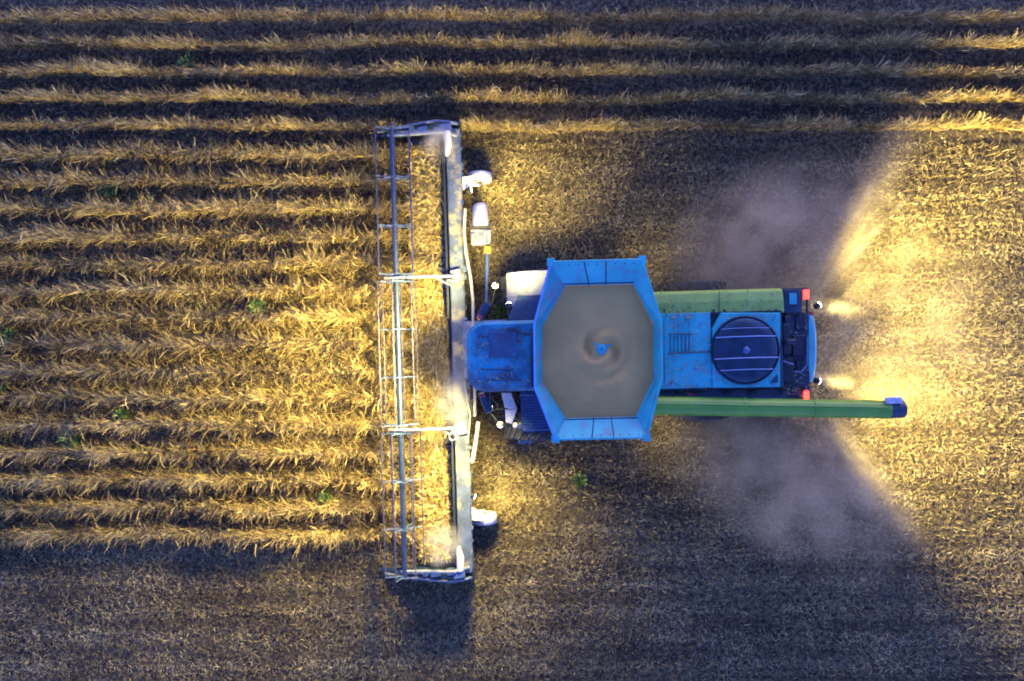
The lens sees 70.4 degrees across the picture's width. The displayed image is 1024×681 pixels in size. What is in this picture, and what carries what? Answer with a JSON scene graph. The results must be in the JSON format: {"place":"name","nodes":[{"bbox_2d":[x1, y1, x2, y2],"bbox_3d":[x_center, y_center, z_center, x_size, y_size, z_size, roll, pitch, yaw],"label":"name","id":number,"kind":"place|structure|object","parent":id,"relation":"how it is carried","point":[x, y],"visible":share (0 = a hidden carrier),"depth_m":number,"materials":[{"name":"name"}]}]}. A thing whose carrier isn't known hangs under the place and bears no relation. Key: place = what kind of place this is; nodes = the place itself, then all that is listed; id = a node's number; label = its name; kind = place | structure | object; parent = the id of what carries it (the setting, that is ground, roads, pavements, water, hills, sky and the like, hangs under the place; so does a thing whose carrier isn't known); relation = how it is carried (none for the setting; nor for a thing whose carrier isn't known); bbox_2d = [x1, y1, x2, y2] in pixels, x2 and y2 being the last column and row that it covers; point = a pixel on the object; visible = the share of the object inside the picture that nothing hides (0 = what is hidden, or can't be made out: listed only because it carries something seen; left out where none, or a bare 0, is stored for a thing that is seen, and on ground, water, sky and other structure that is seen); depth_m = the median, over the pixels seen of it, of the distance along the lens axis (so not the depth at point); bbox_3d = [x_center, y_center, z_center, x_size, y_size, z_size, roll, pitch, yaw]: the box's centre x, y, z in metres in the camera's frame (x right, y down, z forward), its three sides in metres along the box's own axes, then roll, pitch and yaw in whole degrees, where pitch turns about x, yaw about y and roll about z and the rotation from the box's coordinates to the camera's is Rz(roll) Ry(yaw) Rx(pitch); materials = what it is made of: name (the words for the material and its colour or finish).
{"place":"outdoors","nodes":[
{"label":"outdoors","id":0,"kind":"place"},
{"bbox_2d":[0,0,1023,680],"bbox_3d":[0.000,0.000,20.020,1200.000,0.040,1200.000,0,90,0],"label":"ground","id":1,"kind":"structure","parent":0,"point":[354,56],"depth_m":20.02,"materials":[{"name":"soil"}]},
{"bbox_2d":[0,384,11,395],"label":"weed","id":2,"kind":"object","parent":1,"relation":"on","point":[4,388],"visible":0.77,"depth_m":19.74,"materials":[{"name":"green plant"}]},
{"bbox_2d":[0,326,21,344],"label":"weed","id":3,"kind":"object","parent":1,"relation":"on","point":[8,332],"visible":0.88,"depth_m":19.67,"materials":[{"name":"green plant"}]},
{"bbox_2d":[58,427,86,448],"bbox_3d":[-11.931,2.629,19.723,0.614,0.585,0.583,0,90,0],"label":"weed","id":4,"kind":"object","parent":1,"relation":"on","point":[75,441],"visible":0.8,"depth_m":19.59,"materials":[{"name":"green plant"}]},
{"bbox_2d":[101,180,122,198],"bbox_3d":[-10.892,-4.092,19.768,0.507,0.503,0.509,0,90,0],"label":"weed","id":5,"kind":"object","parent":1,"relation":"on","point":[112,192],"visible":0.95,"depth_m":19.66,"materials":[{"name":"green plant"}]},
{"bbox_2d":[111,406,130,420],"bbox_3d":[-10.626,2.004,19.771,0.398,0.511,0.422,0,90,0],"label":"weed","id":6,"kind":"object","parent":1,"relation":"on","point":[123,413],"visible":0.98,"depth_m":19.66,"materials":[{"name":"green plant"}]},
{"bbox_2d":[176,51,197,70],"bbox_3d":[-8.802,-7.546,19.763,0.518,0.504,0.527,0,90,0],"label":"weed","id":7,"kind":"object","parent":1,"relation":"on","point":[188,60],"visible":0.86,"depth_m":19.63,"materials":[{"name":"green plant"}]},
{"bbox_2d":[0,151,423,216],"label":"crop row","id":8,"kind":"object","parent":1,"relation":"on","point":[77,178],"visible":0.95,"depth_m":19.62,"materials":[{"name":"yellow plant"}]},
{"bbox_2d":[0,210,424,261],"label":"crop row","id":9,"kind":"object","parent":1,"relation":"on","point":[37,235],"visible":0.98,"depth_m":19.61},
{"bbox_2d":[0,128,425,187],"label":"crop row","id":10,"kind":"object","parent":1,"relation":"on","point":[89,153],"visible":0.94,"depth_m":19.58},
{"bbox_2d":[0,172,426,242],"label":"crop row","id":11,"kind":"object","parent":1,"relation":"on","point":[98,205],"visible":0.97,"depth_m":19.55,"materials":[{"name":"yellow plant"}]},
{"bbox_2d":[0,419,427,486],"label":"crop row","id":12,"kind":"object","parent":1,"relation":"on","point":[108,453],"visible":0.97,"depth_m":19.61,"materials":[{"name":"yellow plant"}]},
{"bbox_2d":[0,310,427,368],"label":"crop row","id":13,"kind":"object","parent":1,"relation":"on","point":[180,342],"visible":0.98,"depth_m":19.59,"materials":[{"name":"yellow plant"}]},
{"bbox_2d":[0,240,427,290],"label":"crop row","id":14,"kind":"object","parent":1,"relation":"on","point":[157,263],"visible":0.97,"depth_m":19.64,"materials":[{"name":"yellow plant"}]},
{"bbox_2d":[0,476,428,537],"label":"crop row","id":15,"kind":"object","parent":1,"relation":"on","point":[104,508],"visible":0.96,"depth_m":19.60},
{"bbox_2d":[0,449,428,512],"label":"crop row","id":16,"kind":"object","parent":1,"relation":"on","point":[123,477],"visible":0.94,"depth_m":19.60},
{"bbox_2d":[0,288,428,345],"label":"crop row","id":17,"kind":"object","parent":1,"relation":"on","point":[171,315],"visible":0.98,"depth_m":19.63,"materials":[{"name":"yellow plant"}]},
{"bbox_2d":[0,259,428,312],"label":"crop row","id":18,"kind":"object","parent":1,"relation":"on","point":[122,289],"visible":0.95,"depth_m":19.60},
{"bbox_2d":[0,330,429,394],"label":"crop row","id":19,"kind":"object","parent":1,"relation":"on","point":[76,369],"visible":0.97,"depth_m":19.61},
{"bbox_2d":[0,392,430,448],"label":"crop row","id":20,"kind":"object","parent":1,"relation":"on","point":[126,425],"visible":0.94,"depth_m":19.59,"materials":[{"name":"yellow plant"}]},
{"bbox_2d":[0,367,431,421],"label":"crop row","id":21,"kind":"object","parent":1,"relation":"on","point":[109,396],"visible":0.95,"depth_m":19.63,"materials":[{"name":"yellow plant"}]},
{"bbox_2d":[0,503,434,565],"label":"crop row","id":22,"kind":"object","parent":1,"relation":"on","point":[15,536],"visible":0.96,"depth_m":19.58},
{"bbox_2d":[247,296,267,315],"bbox_3d":[-6.893,-0.915,19.729,0.533,0.580,0.511,24,90,0],"label":"weed","id":23,"kind":"object","parent":1,"relation":"on","point":[259,303],"visible":0.94,"depth_m":19.57,"materials":[{"name":"green plant"}]},
{"bbox_2d":[316,488,332,503],"bbox_3d":[-5.096,4.238,19.760,0.404,0.504,0.378,0,90,0],"label":"weed","id":24,"kind":"object","parent":1,"relation":"on","point":[321,496],"visible":0.95,"depth_m":19.64,"materials":[{"name":"green plant"}]},
{"bbox_2d":[492,304,509,319],"bbox_3d":[-0.291,-0.737,19.826,0.528,0.381,0.546,0,90,0],"label":"weed","id":25,"kind":"object","parent":1,"relation":"on","point":[501,309],"visible":0.83,"depth_m":19.75,"materials":[{"name":"green plant"}]},
{"bbox_2d":[0,0,1023,29],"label":"crop row","id":26,"kind":"object","parent":1,"relation":"on","point":[173,16],"visible":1,"depth_m":19.54,"materials":[{"name":"yellow plant"}]},
{"bbox_2d":[0,24,1023,58],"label":"crop row","id":27,"kind":"object","parent":1,"relation":"on","point":[34,43],"visible":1,"depth_m":19.54,"materials":[{"name":"yellow plant"}]},
{"bbox_2d":[0,52,1023,86],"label":"crop row","id":28,"kind":"object","parent":1,"relation":"on","point":[884,69],"visible":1,"depth_m":19.51,"materials":[{"name":"yellow plant"}]},
{"bbox_2d":[0,80,1023,109],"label":"crop row","id":29,"kind":"object","parent":1,"relation":"on","point":[221,95],"visible":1,"depth_m":19.52,"materials":[{"name":"yellow plant"}]},
{"bbox_2d":[0,109,1023,137],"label":"crop row","id":30,"kind":"object","parent":1,"relation":"on","point":[828,124],"visible":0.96,"depth_m":19.53,"materials":[{"name":"yellow plant"}]},
{"bbox_2d":[571,472,587,487],"bbox_3d":[1.856,3.828,19.912,0.460,0.215,0.448,0,90,0],"label":"weed","id":31,"kind":"object","parent":1,"relation":"on","point":[580,476],"visible":1,"depth_m":19.88,"materials":[{"name":"green plant"}]},
{"bbox_2d":[372,119,907,582],"bbox_3d":[2.525,0.153,17.970,12.685,4.112,12.086,-2,90,0],"label":"combine harvester","id":32,"kind":"object","parent":1,"relation":"on","point":[748,355],"visible":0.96,"depth_m":16.79,"materials":[{"name":"blue metal"}]},
{"bbox_2d":[405,137,453,565],"bbox_3d":[-2.240,0.288,19.544,1.131,0.849,11.581,-2,90,0],"label":"cut crop","id":33,"kind":"object","parent":32,"relation":"on","point":[428,173],"visible":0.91,"depth_m":19.52,"materials":[{"name":"yellow plant"}]},
{"bbox_2d":[542,284,652,417],"bbox_3d":[1.925,0.240,16.200,2.576,0.259,3.005,-2,90,0],"label":"grain heap","id":34,"kind":"object","parent":32,"relation":"on","point":[582,377],"visible":1,"depth_m":16.23,"materials":[{"name":"beige food"}]},
{"bbox_2d":[473,289,808,394],"bbox_3d":[3.038,0.104,16.611,7.883,0.775,2.535,-2,90,0],"label":"chaff","id":35,"kind":"object","parent":32,"relation":"on","point":[497,378],"visible":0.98,"depth_m":16.54,"materials":[{"name":"plant"}]}
]}

